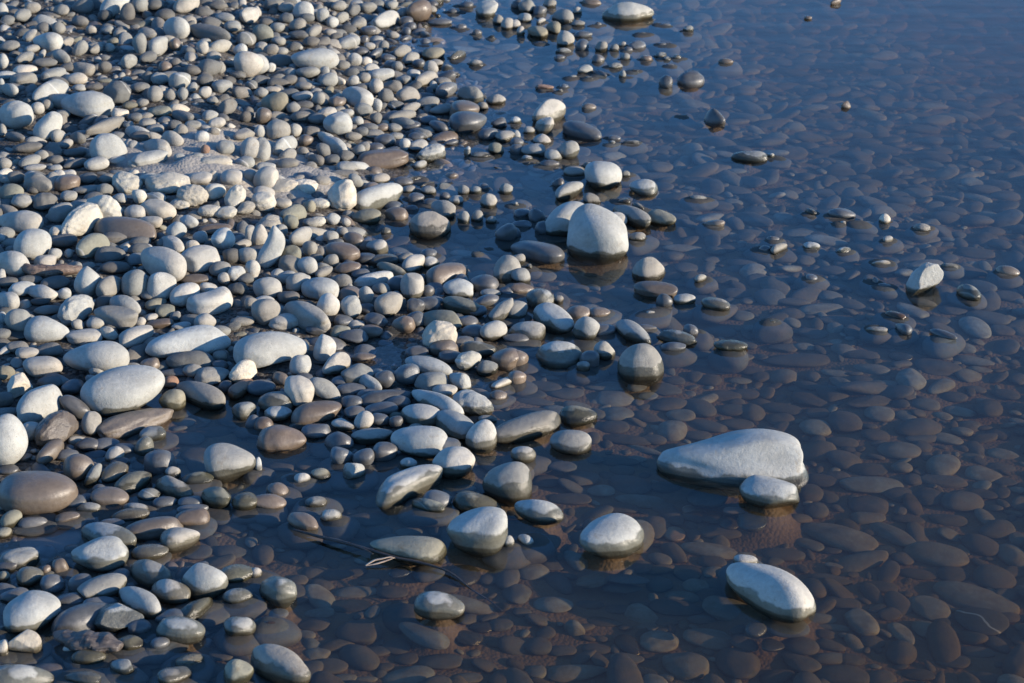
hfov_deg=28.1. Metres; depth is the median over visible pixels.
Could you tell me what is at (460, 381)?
stone
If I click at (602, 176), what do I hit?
stone
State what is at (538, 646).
submerged stone
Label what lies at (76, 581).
stone
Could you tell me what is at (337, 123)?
stone
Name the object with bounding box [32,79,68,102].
stone
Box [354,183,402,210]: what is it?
stone
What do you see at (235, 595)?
stone
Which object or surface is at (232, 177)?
stone
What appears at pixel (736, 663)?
submerged stone
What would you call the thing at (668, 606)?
submerged stone
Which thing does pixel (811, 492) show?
submerged stone
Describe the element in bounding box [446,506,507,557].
stone
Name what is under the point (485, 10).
stone
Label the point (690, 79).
stone
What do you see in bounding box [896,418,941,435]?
submerged stone
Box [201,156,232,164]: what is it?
stone
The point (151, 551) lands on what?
stone
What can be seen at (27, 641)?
stone
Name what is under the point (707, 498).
submerged stone
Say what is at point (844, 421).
submerged stone
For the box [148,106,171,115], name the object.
stone
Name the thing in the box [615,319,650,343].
stone
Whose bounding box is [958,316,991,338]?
submerged stone
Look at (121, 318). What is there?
stone
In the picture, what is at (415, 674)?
submerged stone
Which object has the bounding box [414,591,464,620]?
stone
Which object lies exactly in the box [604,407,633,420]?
submerged stone
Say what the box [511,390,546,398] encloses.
submerged stone
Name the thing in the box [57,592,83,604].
stone
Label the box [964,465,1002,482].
submerged stone
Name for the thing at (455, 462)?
stone
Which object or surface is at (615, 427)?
submerged stone
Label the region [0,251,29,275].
stone
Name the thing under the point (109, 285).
stone
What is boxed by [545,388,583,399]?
submerged stone
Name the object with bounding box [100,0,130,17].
stone
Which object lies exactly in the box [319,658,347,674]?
submerged stone
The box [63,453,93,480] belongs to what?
stone
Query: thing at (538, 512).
stone
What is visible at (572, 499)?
submerged stone
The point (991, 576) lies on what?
submerged stone
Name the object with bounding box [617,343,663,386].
stone
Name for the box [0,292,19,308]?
stone
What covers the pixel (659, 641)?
submerged stone
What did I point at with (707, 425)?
submerged stone
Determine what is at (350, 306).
stone
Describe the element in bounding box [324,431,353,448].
stone
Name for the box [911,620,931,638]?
submerged stone
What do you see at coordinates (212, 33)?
stone
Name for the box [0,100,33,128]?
stone
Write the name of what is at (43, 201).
stone
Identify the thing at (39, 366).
stone
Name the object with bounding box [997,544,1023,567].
submerged stone
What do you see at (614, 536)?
stone
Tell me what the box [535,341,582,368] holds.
stone
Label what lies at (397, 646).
submerged stone
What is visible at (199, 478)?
stone
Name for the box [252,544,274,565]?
submerged stone
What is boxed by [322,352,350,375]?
stone
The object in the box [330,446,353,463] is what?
stone
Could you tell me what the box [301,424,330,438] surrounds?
stone
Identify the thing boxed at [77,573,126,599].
stone
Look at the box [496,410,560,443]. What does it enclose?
stone
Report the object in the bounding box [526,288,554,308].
stone
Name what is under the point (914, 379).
submerged stone
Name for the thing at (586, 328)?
stone
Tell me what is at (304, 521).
stone
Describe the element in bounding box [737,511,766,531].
submerged stone
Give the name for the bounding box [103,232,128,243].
stone
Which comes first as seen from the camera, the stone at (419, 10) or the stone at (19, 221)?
the stone at (19, 221)
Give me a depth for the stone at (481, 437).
3.40 m
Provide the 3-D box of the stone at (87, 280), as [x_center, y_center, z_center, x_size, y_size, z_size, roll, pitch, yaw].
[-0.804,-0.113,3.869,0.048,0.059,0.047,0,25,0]
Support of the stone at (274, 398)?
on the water
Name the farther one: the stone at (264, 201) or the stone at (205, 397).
the stone at (264, 201)
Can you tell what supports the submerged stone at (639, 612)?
on the ground
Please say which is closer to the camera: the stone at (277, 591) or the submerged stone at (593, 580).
the stone at (277, 591)
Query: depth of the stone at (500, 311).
3.85 m
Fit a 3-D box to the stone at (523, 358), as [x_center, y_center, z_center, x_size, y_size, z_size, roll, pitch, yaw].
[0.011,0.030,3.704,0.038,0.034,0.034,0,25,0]
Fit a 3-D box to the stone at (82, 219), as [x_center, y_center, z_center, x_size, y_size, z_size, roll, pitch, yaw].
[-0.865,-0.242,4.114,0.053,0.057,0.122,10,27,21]
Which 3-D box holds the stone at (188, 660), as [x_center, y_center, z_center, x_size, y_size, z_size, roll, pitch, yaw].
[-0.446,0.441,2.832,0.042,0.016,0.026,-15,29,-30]
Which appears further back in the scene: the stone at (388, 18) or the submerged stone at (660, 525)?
the stone at (388, 18)
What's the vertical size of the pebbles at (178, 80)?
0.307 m
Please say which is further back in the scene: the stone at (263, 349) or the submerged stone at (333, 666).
the stone at (263, 349)
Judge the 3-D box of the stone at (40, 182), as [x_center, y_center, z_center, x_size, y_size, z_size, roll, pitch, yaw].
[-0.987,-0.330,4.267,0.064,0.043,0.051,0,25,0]
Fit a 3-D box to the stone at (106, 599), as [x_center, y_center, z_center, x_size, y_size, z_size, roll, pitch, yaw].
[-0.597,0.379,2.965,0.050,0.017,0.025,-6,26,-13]
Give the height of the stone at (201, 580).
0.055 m
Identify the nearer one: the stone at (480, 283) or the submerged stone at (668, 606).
the submerged stone at (668, 606)
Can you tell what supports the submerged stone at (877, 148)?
on the ground
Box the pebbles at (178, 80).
[0,0,957,682]
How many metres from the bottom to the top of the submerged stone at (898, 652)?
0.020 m
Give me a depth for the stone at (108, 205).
4.15 m
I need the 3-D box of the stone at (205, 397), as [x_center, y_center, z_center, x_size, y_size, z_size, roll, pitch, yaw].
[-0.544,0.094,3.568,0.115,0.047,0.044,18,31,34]
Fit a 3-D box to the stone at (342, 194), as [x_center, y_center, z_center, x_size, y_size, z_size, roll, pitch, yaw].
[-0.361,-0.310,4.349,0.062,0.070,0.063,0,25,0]
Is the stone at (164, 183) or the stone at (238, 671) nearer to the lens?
the stone at (238, 671)
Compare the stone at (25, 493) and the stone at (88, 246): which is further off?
the stone at (88, 246)
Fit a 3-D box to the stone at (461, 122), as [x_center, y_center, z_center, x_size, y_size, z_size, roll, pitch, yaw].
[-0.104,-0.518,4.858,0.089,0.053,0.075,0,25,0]
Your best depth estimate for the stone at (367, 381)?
3.58 m
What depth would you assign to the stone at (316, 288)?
3.90 m
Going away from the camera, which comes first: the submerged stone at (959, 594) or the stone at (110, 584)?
the stone at (110, 584)
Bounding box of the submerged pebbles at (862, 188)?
[0,0,1023,682]
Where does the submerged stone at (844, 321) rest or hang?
on the ground
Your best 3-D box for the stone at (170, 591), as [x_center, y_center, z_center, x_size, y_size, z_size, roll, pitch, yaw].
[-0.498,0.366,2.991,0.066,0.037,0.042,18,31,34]
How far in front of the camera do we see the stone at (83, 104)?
4.67 m
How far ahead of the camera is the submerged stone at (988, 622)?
3.03 m
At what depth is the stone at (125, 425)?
3.45 m
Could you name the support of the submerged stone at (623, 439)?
on the ground
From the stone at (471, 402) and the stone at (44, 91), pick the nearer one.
the stone at (471, 402)
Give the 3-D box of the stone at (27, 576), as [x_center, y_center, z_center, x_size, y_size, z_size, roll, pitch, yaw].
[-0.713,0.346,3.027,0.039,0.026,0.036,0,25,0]
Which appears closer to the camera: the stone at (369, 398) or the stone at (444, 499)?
the stone at (444, 499)
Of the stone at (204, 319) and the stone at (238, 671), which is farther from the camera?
the stone at (204, 319)
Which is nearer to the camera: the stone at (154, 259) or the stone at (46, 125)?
the stone at (154, 259)
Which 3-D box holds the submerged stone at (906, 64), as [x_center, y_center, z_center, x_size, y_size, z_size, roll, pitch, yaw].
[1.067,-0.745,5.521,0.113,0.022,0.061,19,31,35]
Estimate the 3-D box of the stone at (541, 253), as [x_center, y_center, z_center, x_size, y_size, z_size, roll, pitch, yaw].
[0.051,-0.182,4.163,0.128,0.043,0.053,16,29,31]
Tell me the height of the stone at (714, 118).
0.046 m
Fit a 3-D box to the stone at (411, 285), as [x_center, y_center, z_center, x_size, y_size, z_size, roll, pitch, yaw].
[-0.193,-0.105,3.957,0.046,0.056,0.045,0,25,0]
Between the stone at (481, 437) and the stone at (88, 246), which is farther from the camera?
the stone at (88, 246)
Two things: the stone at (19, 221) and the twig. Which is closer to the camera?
the twig
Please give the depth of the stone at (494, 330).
3.78 m
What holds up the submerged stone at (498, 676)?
on the ground
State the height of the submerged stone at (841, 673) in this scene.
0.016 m
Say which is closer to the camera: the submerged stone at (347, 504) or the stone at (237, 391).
the submerged stone at (347, 504)
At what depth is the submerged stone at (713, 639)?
2.98 m
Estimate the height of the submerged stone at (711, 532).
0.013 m
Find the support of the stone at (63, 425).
on the ground
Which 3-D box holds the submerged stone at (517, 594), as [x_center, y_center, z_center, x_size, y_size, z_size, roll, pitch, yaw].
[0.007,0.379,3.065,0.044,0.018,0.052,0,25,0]
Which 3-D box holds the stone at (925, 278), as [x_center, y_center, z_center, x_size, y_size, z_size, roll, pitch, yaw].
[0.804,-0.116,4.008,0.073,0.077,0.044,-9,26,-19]
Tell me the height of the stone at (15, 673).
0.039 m
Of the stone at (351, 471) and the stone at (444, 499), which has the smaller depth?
the stone at (444, 499)
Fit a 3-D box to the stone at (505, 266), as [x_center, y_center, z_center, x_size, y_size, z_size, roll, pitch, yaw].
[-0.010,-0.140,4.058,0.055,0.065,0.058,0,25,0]
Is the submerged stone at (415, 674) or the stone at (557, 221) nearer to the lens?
the submerged stone at (415, 674)
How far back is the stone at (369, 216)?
4.30 m
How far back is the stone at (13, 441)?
3.31 m
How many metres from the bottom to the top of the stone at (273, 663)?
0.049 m
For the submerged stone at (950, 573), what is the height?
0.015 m
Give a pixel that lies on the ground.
(782, 526)
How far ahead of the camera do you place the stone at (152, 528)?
3.14 m
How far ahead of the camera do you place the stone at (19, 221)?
4.09 m
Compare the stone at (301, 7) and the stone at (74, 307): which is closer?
the stone at (74, 307)
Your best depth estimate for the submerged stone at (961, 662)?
2.94 m
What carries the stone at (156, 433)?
on the submerged pebbles at (862, 188)
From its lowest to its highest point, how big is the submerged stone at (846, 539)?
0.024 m
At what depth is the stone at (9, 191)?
4.20 m
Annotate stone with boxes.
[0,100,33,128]
[0,183,23,198]
[0,210,43,232]
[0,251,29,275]
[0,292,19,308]
[0,414,27,465]
[0,471,77,515]
[0,547,39,572]
[0,587,28,601]
[0,664,54,682]
[3,590,60,633]
[4,309,31,330]
[7,372,32,397]
[8,281,34,295]
[8,629,42,652]
[13,228,51,258]
[16,384,62,423]
[16,566,43,586]
[19,529,80,551]
[23,172,51,192]
[23,356,62,377]
[23,421,37,440]
[24,316,68,341]
[28,284,57,300]
[31,654,57,665]
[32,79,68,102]
[33,32,63,51]
[33,111,62,139]
[33,192,56,209]
[34,410,79,448]
[36,342,62,355]
[36,438,63,463]
[40,574,64,593]
[48,202,74,222]
[51,234,76,247]
[51,602,107,632]
[53,629,123,653]
[54,174,80,191]
[57,294,93,325]
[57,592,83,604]
[59,395,89,418]
[60,91,114,117]
[61,202,102,235]
[63,341,129,370]
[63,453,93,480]
[64,671,100,682]
[66,328,102,344]
[67,573,91,591]
[71,536,128,572]
[71,649,105,664]
[74,266,99,295]
[76,233,109,258]
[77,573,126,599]
[80,365,164,415]
[81,411,101,435]
[81,522,136,549]
[83,596,117,603]
[85,116,123,135]
[87,195,122,217]
[89,133,127,159]
[90,486,128,504]
[93,216,156,239]
[94,246,124,262]
[94,305,137,330]
[94,603,143,633]
[96,276,121,296]
[96,408,173,439]
[96,437,119,450]
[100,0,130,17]
[100,461,128,482]
[103,80,130,104]
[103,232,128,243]
[105,446,125,461]
[109,295,140,313]
[110,508,149,520]
[110,659,133,674]
[112,171,142,193]
[113,471,151,494]
[117,635,143,650]
[118,586,161,619]
[119,325,153,348]
[121,269,147,296]
[126,516,183,540]
[130,559,172,589]
[131,150,167,166]
[131,544,168,559]
[134,436,153,455]
[139,425,165,440]
[140,199,176,220]
[140,246,186,281]
[143,138,171,156]
[144,450,176,476]
[145,172,190,194]
[145,325,230,357]
[146,272,175,298]
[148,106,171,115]
[151,579,190,604]
[154,475,193,499]
[155,608,182,622]
[156,616,204,644]
[157,666,191,682]
[159,389,185,410]
[160,527,199,553]
[163,17,189,38]
[166,222,186,238]
[166,350,214,368]
[170,282,199,306]
[173,0,199,12]
[175,507,209,525]
[175,653,203,666]
[176,184,208,206]
[176,381,225,411]
[180,447,206,460]
[181,245,219,272]
[181,472,213,483]
[181,563,227,599]
[181,597,212,619]
[186,286,232,315]
[190,23,230,41]
[194,313,215,325]
[194,367,229,385]
[198,59,221,75]
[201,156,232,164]
[201,486,231,508]
[204,443,255,483]
[205,623,223,630]
[211,227,234,248]
[212,545,246,557]
[220,169,241,185]
[221,564,252,582]
[222,588,252,603]
[223,659,253,682]
[224,185,245,206]
[224,616,255,635]
[228,379,252,400]
[229,359,256,382]
[231,492,256,510]
[232,402,256,420]
[233,331,308,367]
[234,51,263,77]
[239,247,257,263]
[240,137,258,157]
[247,379,275,395]
[250,644,310,682]
[251,192,275,211]
[251,299,280,324]
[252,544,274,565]
[253,166,278,187]
[253,224,267,244]
[253,277,281,297]
[256,54,268,74]
[256,137,270,161]
[256,225,284,267]
[256,425,305,452]
[256,494,285,508]
[258,391,294,411]
[259,576,296,608]
[261,92,287,111]
[264,406,292,421]
[266,119,290,138]
[269,313,297,329]
[272,136,296,155]
[272,178,297,191]
[278,255,300,272]
[280,204,306,219]
[281,245,300,257]
[283,301,330,330]
[284,375,314,407]
[286,272,310,291]
[287,512,317,530]
[289,226,311,244]
[289,355,310,374]
[291,48,338,68]
[291,400,341,424]
[293,1,314,17]
[295,179,317,193]
[297,256,317,274]
[297,617,330,631]
[301,277,338,300]
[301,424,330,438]
[310,377,340,399]
[313,334,335,361]
[316,293,339,315]
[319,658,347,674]
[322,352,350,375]
[323,112,352,134]
[324,242,359,261]
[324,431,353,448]
[327,179,356,209]
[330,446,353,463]
[330,599,372,612]
[332,498,359,512]
[335,586,376,597]
[335,620,381,645]
[337,383,365,395]
[339,329,367,342]
[339,644,379,670]
[340,295,361,318]
[341,86,373,106]
[341,363,374,382]
[343,463,364,479]
[350,209,380,224]
[351,428,392,445]
[352,448,374,464]
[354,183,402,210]
[354,271,392,286]
[356,149,408,168]
[358,374,381,389]
[361,389,412,407]
[364,312,387,327]
[365,401,397,415]
[366,239,387,254]
[368,254,397,267]
[370,10,399,28]
[370,536,446,565]
[373,442,397,461]
[373,469,397,489]
[374,292,402,317]
[374,370,394,388]
[375,464,442,509]
[377,262,405,275]
[381,227,390,234]
[381,638,410,654]
[383,665,434,682]
[391,426,446,458]
[392,316,414,333]
[393,363,419,384]
[398,622,449,649]
[400,273,423,299]
[401,404,439,425]
[402,254,424,272]
[405,355,451,375]
[406,0,431,21]
[409,211,450,239]
[411,389,463,414]
[411,498,444,512]
[412,565,444,582]
[414,372,447,390]
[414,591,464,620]
[415,143,445,162]
[417,296,440,310]
[419,653,462,669]
[422,320,457,347]
[423,310,461,330]
[423,490,451,506]
[426,262,467,284]
[429,340,458,355]
[431,200,455,220]
[432,446,474,479]
[435,410,473,439]
[442,296,479,317]
[442,437,460,448]
[443,278,472,297]
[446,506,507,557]
[448,565,480,586]
[449,50,465,59]
[449,100,479,115]
[449,111,486,133]
[449,372,470,389]
[452,490,501,512]
[453,389,493,415]
[455,351,480,370]
[455,630,482,646]
[457,86,483,103]
[459,341,495,358]
[464,146,470,157]
[465,419,496,453]
[470,274,498,291]
[475,0,497,20]
[480,320,506,340]
[482,461,531,506]
[488,298,512,320]
[489,669,507,682]
[491,348,518,371]
[493,255,520,283]
[495,223,516,241]
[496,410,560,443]
[502,584,531,604]
[507,301,527,318]
[508,321,545,340]
[510,446,535,463]
[511,240,564,264]
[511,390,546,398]
[514,499,563,524]
[516,350,528,366]
[518,564,549,580]
[524,637,551,655]
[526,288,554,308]
[532,99,565,124]
[533,302,573,334]
[533,596,573,612]
[535,117,553,134]
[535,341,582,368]
[544,571,573,594]
[545,201,582,236]
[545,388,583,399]
[547,493,591,504]
[547,665,606,681]
[550,430,591,455]
[555,181,582,202]
[557,423,591,429]
[558,141,578,159]
[559,405,596,427]
[561,471,600,485]
[562,121,601,141]
[564,550,587,571]
[567,203,628,264]
[573,316,599,339]
[575,572,609,588]
[579,513,643,558]
[585,161,621,191]
[585,381,625,391]
[594,341,614,360]
[595,421,628,433]
[596,390,633,406]
[600,457,638,465]
[602,2,653,24]
[602,434,650,445]
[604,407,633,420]
[607,574,648,584]
[613,205,650,229]
[614,634,640,654]
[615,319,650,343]
[615,494,663,508]
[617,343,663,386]
[624,603,657,623]
[629,179,657,197]
[632,257,664,281]
[633,281,677,299]
[640,630,678,652]
[642,516,670,538]
[646,576,672,592]
[647,209,675,227]
[648,598,702,615]
[650,383,681,395]
[652,397,686,410]
[656,330,696,347]
[657,420,686,441]
[657,429,808,491]
[660,542,686,563]
[662,652,709,680]
[673,565,700,580]
[677,70,704,88]
[680,542,737,558]
[683,628,732,650]
[685,398,716,417]
[686,488,727,507]
[688,419,727,432]
[699,525,741,538]
[701,297,729,311]
[702,595,748,620]
[704,108,724,127]
[713,340,747,351]
[715,647,760,679]
[718,58,732,63]
[726,562,815,623]
[731,151,767,163]
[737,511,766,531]
[739,475,799,508]
[741,403,765,421]
[761,548,804,560]
[763,353,830,367]
[763,618,809,637]
[769,369,797,384]
[780,649,821,672]
[782,636,819,654]
[790,390,828,407]
[798,484,823,501]
[799,303,842,314]
[799,419,831,436]
[801,522,878,553]
[808,473,838,486]
[808,573,852,584]
[815,664,869,682]
[820,316,856,326]
[824,596,861,609]
[828,208,855,218]
[828,410,862,432]
[839,476,903,493]
[841,101,850,108]
[843,607,879,636]
[845,395,891,407]
[848,463,887,475]
[848,496,888,514]
[850,512,885,523]
[859,142,902,156]
[864,406,894,421]
[869,522,915,546]
[877,441,921,458]
[882,487,913,502]
[885,311,905,319]
[886,640,916,664]
[887,622,914,644]
[889,59,926,69]
[895,368,926,390]
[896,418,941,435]
[904,541,968,567]
[905,262,943,297]
[908,595,950,620]
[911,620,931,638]
[914,358,961,375]
[914,487,942,505]
[921,474,967,487]
[933,581,1019,613]
[935,656,970,668]
[936,566,969,581]
[954,607,1008,635]
[955,247,995,258]
[956,284,981,300]
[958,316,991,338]
[960,343,975,353]
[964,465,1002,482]
[966,310,1011,325]
[973,564,1015,589]
[996,265,1019,275]
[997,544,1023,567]
[1002,644,1023,677]
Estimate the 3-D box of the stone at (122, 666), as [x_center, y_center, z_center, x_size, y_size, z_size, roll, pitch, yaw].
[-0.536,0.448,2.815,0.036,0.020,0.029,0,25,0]
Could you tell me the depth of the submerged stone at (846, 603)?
3.08 m
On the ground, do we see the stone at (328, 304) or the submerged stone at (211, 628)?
the submerged stone at (211, 628)
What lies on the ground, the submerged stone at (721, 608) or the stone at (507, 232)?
the submerged stone at (721, 608)
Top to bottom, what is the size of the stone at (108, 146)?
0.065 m
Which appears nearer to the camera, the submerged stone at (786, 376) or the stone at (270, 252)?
the submerged stone at (786, 376)
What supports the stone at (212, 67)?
on the ground
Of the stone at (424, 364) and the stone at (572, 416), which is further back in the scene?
the stone at (424, 364)
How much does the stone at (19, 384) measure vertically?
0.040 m
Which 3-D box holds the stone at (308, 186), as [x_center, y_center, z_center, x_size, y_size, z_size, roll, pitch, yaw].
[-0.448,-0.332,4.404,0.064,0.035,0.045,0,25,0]
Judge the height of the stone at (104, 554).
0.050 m
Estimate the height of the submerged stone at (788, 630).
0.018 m
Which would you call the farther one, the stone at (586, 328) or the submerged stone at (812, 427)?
the stone at (586, 328)
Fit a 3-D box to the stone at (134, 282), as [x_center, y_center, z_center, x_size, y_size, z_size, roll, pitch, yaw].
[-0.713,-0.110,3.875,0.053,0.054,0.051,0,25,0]
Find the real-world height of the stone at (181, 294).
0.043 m
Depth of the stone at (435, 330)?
3.72 m
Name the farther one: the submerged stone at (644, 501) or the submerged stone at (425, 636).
the submerged stone at (644, 501)
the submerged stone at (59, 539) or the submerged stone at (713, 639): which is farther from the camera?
the submerged stone at (59, 539)
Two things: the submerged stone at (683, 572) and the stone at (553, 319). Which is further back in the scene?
the stone at (553, 319)
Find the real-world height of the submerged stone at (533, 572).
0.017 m
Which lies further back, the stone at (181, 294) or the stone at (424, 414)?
the stone at (181, 294)
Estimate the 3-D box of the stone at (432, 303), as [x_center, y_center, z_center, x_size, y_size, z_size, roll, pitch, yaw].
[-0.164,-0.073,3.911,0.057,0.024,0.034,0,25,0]
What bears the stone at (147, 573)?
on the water
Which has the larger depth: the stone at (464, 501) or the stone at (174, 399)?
the stone at (174, 399)
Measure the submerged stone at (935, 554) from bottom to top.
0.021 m
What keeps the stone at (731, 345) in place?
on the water
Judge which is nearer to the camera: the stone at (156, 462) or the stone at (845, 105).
the stone at (156, 462)
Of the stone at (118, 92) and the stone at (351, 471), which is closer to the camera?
the stone at (351, 471)
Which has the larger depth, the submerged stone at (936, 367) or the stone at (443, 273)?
the stone at (443, 273)
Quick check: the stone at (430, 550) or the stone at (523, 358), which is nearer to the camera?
the stone at (430, 550)
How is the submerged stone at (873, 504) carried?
on the ground
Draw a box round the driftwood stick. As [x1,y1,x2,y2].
[21,263,81,277]
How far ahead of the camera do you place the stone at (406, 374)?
3.60 m
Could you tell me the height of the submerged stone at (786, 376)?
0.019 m
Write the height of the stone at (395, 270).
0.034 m
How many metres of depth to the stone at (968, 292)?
3.96 m
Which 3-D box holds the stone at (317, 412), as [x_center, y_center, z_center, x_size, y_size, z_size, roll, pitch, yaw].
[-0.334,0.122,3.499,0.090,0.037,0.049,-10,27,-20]
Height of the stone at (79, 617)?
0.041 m
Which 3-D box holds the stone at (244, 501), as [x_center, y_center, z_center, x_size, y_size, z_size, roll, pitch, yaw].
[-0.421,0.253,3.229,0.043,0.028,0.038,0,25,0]
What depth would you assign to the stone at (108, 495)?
3.23 m
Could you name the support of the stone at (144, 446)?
on the submerged pebbles at (862, 188)
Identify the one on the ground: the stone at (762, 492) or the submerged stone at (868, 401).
the submerged stone at (868, 401)
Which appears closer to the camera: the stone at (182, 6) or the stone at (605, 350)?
the stone at (605, 350)
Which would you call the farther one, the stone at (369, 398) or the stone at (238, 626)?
the stone at (369, 398)
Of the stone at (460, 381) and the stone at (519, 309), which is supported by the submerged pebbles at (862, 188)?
the stone at (519, 309)
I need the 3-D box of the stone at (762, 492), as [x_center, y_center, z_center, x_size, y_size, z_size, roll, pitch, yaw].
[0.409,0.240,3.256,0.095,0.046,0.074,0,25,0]
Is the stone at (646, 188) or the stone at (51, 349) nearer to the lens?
the stone at (51, 349)
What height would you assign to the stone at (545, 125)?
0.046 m
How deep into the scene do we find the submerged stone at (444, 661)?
2.91 m
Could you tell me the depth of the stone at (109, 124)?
4.59 m
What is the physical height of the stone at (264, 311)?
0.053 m
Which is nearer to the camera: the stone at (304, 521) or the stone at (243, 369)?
the stone at (304, 521)
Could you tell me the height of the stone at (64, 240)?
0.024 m
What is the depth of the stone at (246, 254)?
4.01 m
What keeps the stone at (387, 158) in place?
on the ground
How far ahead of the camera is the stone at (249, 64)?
5.02 m
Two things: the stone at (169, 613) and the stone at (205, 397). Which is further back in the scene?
the stone at (205, 397)
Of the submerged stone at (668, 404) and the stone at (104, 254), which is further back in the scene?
the stone at (104, 254)
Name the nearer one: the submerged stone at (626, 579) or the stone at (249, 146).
the submerged stone at (626, 579)
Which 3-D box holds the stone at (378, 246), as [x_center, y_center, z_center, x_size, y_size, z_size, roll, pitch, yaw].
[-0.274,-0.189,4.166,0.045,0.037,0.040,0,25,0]
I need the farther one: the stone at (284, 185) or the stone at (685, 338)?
the stone at (284, 185)
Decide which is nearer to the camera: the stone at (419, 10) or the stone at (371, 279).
the stone at (371, 279)
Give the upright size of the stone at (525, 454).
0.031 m
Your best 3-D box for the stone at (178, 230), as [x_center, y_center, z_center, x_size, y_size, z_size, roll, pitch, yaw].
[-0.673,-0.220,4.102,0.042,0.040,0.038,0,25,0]
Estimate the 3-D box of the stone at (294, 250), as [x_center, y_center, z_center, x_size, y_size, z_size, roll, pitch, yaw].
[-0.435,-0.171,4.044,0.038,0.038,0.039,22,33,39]
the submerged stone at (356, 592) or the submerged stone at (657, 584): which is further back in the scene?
the submerged stone at (657, 584)
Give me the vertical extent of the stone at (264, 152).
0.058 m
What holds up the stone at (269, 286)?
on the ground
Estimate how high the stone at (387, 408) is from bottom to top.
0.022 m
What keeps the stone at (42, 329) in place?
on the ground
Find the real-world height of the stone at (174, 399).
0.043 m
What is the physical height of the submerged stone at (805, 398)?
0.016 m
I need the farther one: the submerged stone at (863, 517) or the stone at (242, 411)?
the stone at (242, 411)
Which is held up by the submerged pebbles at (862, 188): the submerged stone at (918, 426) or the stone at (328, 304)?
the stone at (328, 304)
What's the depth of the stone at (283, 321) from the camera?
3.79 m
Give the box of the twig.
[293,529,502,610]
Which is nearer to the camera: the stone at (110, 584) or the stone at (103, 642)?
the stone at (103, 642)
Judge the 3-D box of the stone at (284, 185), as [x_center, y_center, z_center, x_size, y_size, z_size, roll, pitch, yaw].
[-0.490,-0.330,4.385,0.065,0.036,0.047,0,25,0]
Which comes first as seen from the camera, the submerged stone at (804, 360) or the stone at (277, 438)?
the stone at (277, 438)
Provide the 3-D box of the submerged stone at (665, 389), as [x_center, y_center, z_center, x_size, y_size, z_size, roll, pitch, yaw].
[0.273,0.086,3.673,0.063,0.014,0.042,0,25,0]
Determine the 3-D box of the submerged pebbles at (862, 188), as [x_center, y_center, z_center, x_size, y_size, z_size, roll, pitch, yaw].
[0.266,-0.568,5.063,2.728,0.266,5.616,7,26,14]
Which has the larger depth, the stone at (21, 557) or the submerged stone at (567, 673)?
the stone at (21, 557)
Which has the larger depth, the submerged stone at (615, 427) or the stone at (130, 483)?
the submerged stone at (615, 427)
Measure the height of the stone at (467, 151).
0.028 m
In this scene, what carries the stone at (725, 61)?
on the submerged pebbles at (862, 188)
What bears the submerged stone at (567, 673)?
on the ground
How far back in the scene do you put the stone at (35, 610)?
2.90 m
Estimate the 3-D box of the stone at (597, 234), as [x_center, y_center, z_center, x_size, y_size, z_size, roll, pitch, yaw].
[0.174,-0.218,4.189,0.126,0.120,0.123,0,25,0]
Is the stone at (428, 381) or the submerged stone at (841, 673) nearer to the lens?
the submerged stone at (841, 673)
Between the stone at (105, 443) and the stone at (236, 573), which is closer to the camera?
the stone at (236, 573)
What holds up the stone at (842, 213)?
on the submerged pebbles at (862, 188)
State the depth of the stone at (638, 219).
4.31 m
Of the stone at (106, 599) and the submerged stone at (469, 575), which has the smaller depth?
the stone at (106, 599)
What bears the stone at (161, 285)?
on the ground
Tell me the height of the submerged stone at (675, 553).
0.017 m
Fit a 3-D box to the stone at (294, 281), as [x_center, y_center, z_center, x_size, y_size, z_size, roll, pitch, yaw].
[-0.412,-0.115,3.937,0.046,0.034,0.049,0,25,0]
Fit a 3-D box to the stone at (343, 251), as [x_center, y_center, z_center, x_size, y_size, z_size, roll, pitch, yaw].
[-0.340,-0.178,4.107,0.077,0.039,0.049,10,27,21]
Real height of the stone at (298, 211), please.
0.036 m
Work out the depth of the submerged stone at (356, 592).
3.06 m
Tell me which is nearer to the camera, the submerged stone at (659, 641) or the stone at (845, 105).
the submerged stone at (659, 641)
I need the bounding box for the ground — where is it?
[0,0,1023,682]
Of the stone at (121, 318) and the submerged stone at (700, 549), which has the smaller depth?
the submerged stone at (700, 549)
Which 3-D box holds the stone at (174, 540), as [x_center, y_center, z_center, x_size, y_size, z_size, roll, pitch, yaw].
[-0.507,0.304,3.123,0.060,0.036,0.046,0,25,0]
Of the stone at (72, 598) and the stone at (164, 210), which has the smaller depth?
the stone at (72, 598)
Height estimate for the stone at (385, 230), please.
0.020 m
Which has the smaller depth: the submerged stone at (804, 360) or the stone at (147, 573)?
the stone at (147, 573)
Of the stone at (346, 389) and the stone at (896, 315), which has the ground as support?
the stone at (346, 389)
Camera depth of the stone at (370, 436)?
3.42 m
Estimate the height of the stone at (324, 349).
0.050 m
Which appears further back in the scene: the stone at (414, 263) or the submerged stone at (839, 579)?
the stone at (414, 263)
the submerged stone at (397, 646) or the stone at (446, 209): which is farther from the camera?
the stone at (446, 209)
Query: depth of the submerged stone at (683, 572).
3.14 m
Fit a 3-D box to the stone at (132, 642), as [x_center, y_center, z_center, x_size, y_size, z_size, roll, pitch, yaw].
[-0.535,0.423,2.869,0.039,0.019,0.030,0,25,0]
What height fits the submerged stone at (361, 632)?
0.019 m
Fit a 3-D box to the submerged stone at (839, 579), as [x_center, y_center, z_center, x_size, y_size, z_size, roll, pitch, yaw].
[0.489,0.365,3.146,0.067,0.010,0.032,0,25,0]
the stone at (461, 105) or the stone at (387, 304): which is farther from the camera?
the stone at (461, 105)
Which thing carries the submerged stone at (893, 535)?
on the ground

